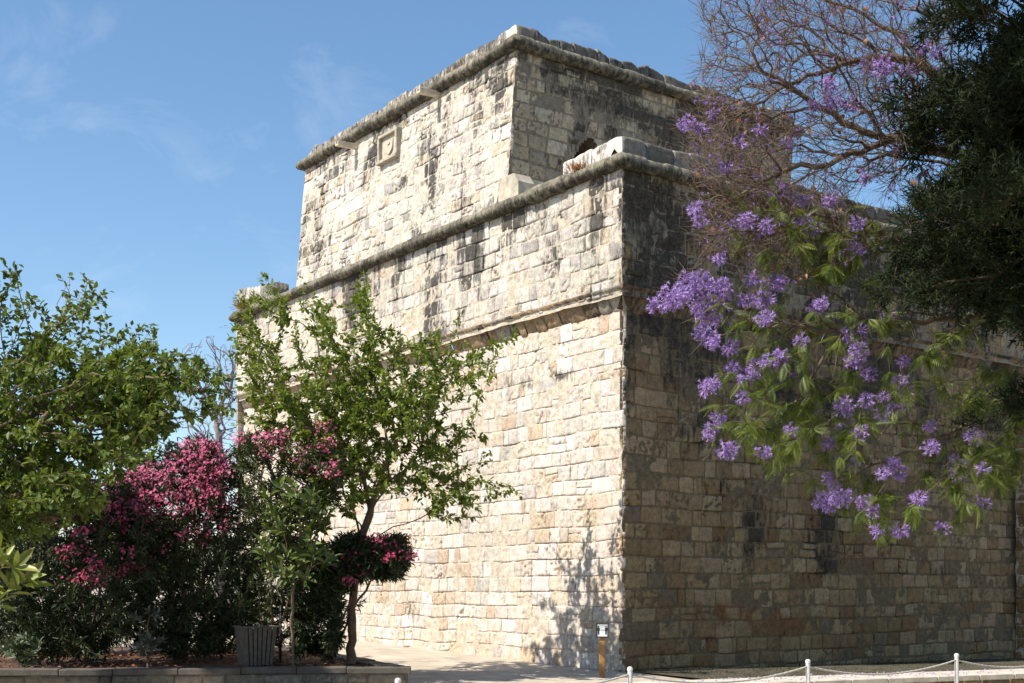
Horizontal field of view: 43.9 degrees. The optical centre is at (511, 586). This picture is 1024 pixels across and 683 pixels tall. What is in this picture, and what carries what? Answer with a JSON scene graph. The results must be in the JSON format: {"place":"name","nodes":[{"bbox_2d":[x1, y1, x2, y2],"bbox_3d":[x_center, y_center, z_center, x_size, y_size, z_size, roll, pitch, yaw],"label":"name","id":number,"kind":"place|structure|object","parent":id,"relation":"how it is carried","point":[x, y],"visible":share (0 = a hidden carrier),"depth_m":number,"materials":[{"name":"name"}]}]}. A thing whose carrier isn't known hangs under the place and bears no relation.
{"place":"outdoors","nodes":[
{"label":"outdoors","id":0,"kind":"place"},
{"bbox_2d":[0,646,363,667],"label":"soil","id":1,"kind":"structure","parent":0,"point":[120,651],"depth_m":22.11,"materials":[{"name":"brown soil"}]},
{"bbox_2d":[0,612,45,667],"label":"leafy plant","id":2,"kind":"object","parent":1,"relation":"on","point":[26,658],"visible":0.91,"depth_m":20.52,"materials":[{"name":"green plant"}]},
{"bbox_2d":[0,546,150,654],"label":"oleander","id":3,"kind":"object","parent":1,"relation":"on","point":[135,626],"visible":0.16,"depth_m":24.25,"materials":[{"name":"green plant"}]},
{"bbox_2d":[0,473,167,665],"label":"oleander","id":4,"kind":"object","parent":1,"relation":"on","point":[99,543],"visible":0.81,"depth_m":20.79,"materials":[{"name":"green plant"}]},
{"bbox_2d":[128,605,166,665],"bbox_3d":[-5.996,0.802,20.918,0.673,1.018,0.771,0,0,-14],"label":"grey shrub","id":5,"kind":"object","parent":1,"relation":"on","point":[141,647],"visible":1,"depth_m":20.82,"materials":[{"name":"brown plant"}]},
{"bbox_2d":[102,431,266,664],"bbox_3d":[-5.756,-0.730,22.181,3.405,4.218,3.217,0,0,0],"label":"oleander","id":6,"kind":"object","parent":1,"relation":"on","point":[206,475],"visible":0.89,"depth_m":21.45,"materials":[{"name":"pink plant"}]},
{"bbox_2d":[0,652,377,668],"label":"fallen leaves","id":7,"kind":"object","parent":1,"relation":"on","point":[136,658],"visible":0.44,"depth_m":21.86,"materials":[{"name":"brown plant"}]},
{"bbox_2d":[130,534,289,652],"bbox_3d":[-5.988,0.142,25.228,3.661,2.498,1.735,0,0,0],"label":"oleander","id":8,"kind":"object","parent":1,"relation":"on","point":[275,608],"visible":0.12,"depth_m":24.86,"materials":[{"name":"green plant"}]},
{"bbox_2d":[233,625,278,665],"bbox_3d":[-4.240,0.977,21.000,0.618,0.656,0.618,0,0,-27],"label":"litter bin","id":9,"kind":"object","parent":1,"relation":"on","point":[255,644],"visible":0.96,"depth_m":20.79,"materials":[{"name":"metal"}]},
{"bbox_2d":[280,606,281,662],"bbox_3d":[-3.871,0.860,21.249,0.034,1.080,0.036,0,0,0],"label":"metal pole","id":10,"kind":"object","parent":1,"relation":"on","point":[280,634],"visible":0.79,"depth_m":21.24,"materials":[{"name":"grey metal"}]},
{"bbox_2d":[226,418,352,662],"bbox_3d":[-3.642,-0.688,20.841,2.036,4.179,2.538,0,0,-11],"label":"oleander","id":11,"kind":"object","parent":1,"relation":"on","point":[249,448],"visible":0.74,"depth_m":20.46,"materials":[{"name":"green plant"}]},
{"bbox_2d":[251,475,341,665],"bbox_3d":[-3.362,-0.244,20.131,1.510,3.110,1.556,0,0,0],"label":"loquat shrub","id":12,"kind":"object","parent":1,"relation":"on","point":[306,550],"visible":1,"depth_m":19.88,"materials":[{"name":"green plant"}]},
{"bbox_2d":[279,528,419,664],"bbox_3d":[-2.801,0.194,21.484,2.649,2.435,2.288,0,0,0],"label":"oleander","id":13,"kind":"object","parent":1,"relation":"on","point":[385,557],"visible":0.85,"depth_m":20.91,"materials":[{"name":"green plant"}]},
{"bbox_2d":[219,270,523,663],"bbox_3d":[-2.423,-2.079,21.683,5.264,6.811,3.257,0,0,0],"label":"young tree","id":14,"kind":"object","parent":1,"relation":"on","point":[347,400],"visible":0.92,"depth_m":21.23,"materials":[{"name":"green plant"}]},
{"bbox_2d":[0,588,700,682],"bbox_3d":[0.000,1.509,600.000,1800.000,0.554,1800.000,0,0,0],"label":"ground","id":15,"kind":"structure","parent":0,"point":[431,666],"depth_m":23.91,"materials":[{"name":"stone"}]},
{"bbox_2d":[0,531,53,612],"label":"broadleaf sapling","id":16,"kind":"object","parent":15,"relation":"on","point":[16,576],"visible":1,"depth_m":13.07,"materials":[{"name":"green plant"}]},
{"bbox_2d":[3,458,97,606],"bbox_3d":[-15.498,-1.488,40.019,5.754,5.488,3.678,0,0,0],"label":"background tree","id":17,"kind":"object","parent":15,"relation":"on","point":[6,470],"visible":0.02,"depth_m":39.17,"materials":[{"name":"green plant"}]},
{"bbox_2d":[0,257,236,547],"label":"leafy tree","id":18,"kind":"object","parent":15,"relation":"on","point":[111,412],"visible":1,"depth_m":13.89,"materials":[{"name":"green plant"}]},
{"bbox_2d":[88,508,205,586],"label":"background tree","id":19,"kind":"object","parent":15,"relation":"on","point":[164,548],"visible":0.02,"depth_m":43.08,"materials":[{"name":"green plant"}]},
{"bbox_2d":[0,645,410,682],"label":"stone planter","id":20,"kind":"object","parent":15,"relation":"on","point":[379,672],"visible":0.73,"depth_m":19.93,"materials":[{"name":"stone"}]},
{"bbox_2d":[175,328,236,616],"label":"bare tree","id":21,"kind":"object","parent":15,"relation":"on","point":[219,433],"visible":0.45,"depth_m":45.85,"materials":[{"name":"grey plant"}]},
{"bbox_2d":[596,623,608,677],"bbox_3d":[1.584,1.138,22.337,0.220,1.003,0.115,0,0,0],"label":"sign post","id":22,"kind":"object","parent":15,"relation":"on","point":[602,631],"visible":0.91,"depth_m":22.30,"materials":[{"name":"wood"}]},
{"bbox_2d":[228,25,1023,672],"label":"stone castle","id":23,"kind":"structure","parent":15,"relation":"on","point":[648,525],"depth_m":26.99,"materials":[{"name":"stone"}]},
{"bbox_2d":[230,297,250,314],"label":"dry grass","id":24,"kind":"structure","parent":23,"relation":"on","point":[243,307],"depth_m":36.26,"materials":[{"name":"green plant"}]},
{"bbox_2d":[561,162,587,174],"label":"dry grass","id":25,"kind":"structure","parent":23,"relation":"on","point":[577,168],"depth_m":24.28,"materials":[{"name":"beige plant"}]},
{"bbox_2d":[627,666,632,682],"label":"rope post","id":26,"kind":"object","parent":15,"relation":"on","point":[629,669],"visible":1,"depth_m":13.48,"materials":[{"name":"white metal"}]},
{"bbox_2d":[595,674,628,682],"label":"rope","id":27,"kind":"object","parent":26,"relation":"attached to","point":[615,678],"visible":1,"depth_m":13.35,"materials":[{"name":"white fabric"}]},
{"bbox_2d":[632,666,806,682],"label":"rope","id":28,"kind":"object","parent":26,"relation":"attached to","point":[676,681],"visible":1,"depth_m":14.18,"materials":[{"name":"white fabric"}]},
{"bbox_2d":[805,659,810,682],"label":"rope post","id":29,"kind":"object","parent":15,"relation":"on","point":[807,661],"visible":1,"depth_m":14.84,"materials":[{"name":"white metal"}]},
{"bbox_2d":[810,659,955,674],"bbox_3d":[4.568,1.005,15.530,2.534,0.155,0.025,0,0,-31],"label":"rope","id":30,"kind":"object","parent":29,"relation":"attached to","point":[883,673],"visible":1,"depth_m":15.50,"materials":[{"name":"white fabric"}]},
{"bbox_2d":[613,668,1023,682],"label":"wall","id":31,"kind":"structure","parent":15,"relation":"on","point":[1001,676],"depth_m":18.34,"materials":[{"name":"stone"}]},
{"bbox_2d":[626,668,1019,682],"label":"fallen petals","id":32,"kind":"object","parent":31,"relation":"on","point":[851,675],"visible":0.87,"depth_m":18.25,"materials":[{"name":"purple plant"}]},
{"bbox_2d":[640,658,1023,678],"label":"earth bed","id":33,"kind":"object","parent":15,"relation":"on","point":[880,667],"visible":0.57,"depth_m":24.78,"materials":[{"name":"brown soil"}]},
{"bbox_2d":[641,0,1023,547],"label":"jacaranda tree","id":34,"kind":"object","parent":15,"relation":"on","point":[821,274],"visible":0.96,"depth_m":11.62,"materials":[{"name":"purple plant"}]},
{"bbox_2d":[852,0,1023,439],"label":"cypress tree","id":35,"kind":"object","parent":15,"relation":"on","point":[978,242],"visible":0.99,"depth_m":10.15,"materials":[{"name":"green plant"}]},
{"bbox_2d":[954,653,958,682],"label":"rope post","id":36,"kind":"object","parent":15,"relation":"on","point":[956,655],"visible":1,"depth_m":16.18,"materials":[{"name":"white metal"}]},
{"bbox_3d":[7.753,1.230,17.500,0.220,0.769,0.220,0,0,0],"label":"rope post","id":37,"kind":"object","parent":15,"relation":"on","visible":0},
{"bbox_2d":[959,660,1023,667],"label":"rope","id":38,"kind":"object","parent":37,"relation":"attached to","point":[991,666],"visible":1,"depth_m":16.57,"materials":[{"name":"white fabric"}]},
{"bbox_2d":[0,0,1022,586],"label":"sky","id":39,"kind":"structure","parent":0,"point":[150,150],"materials":[{"name":"blue"}]}
]}

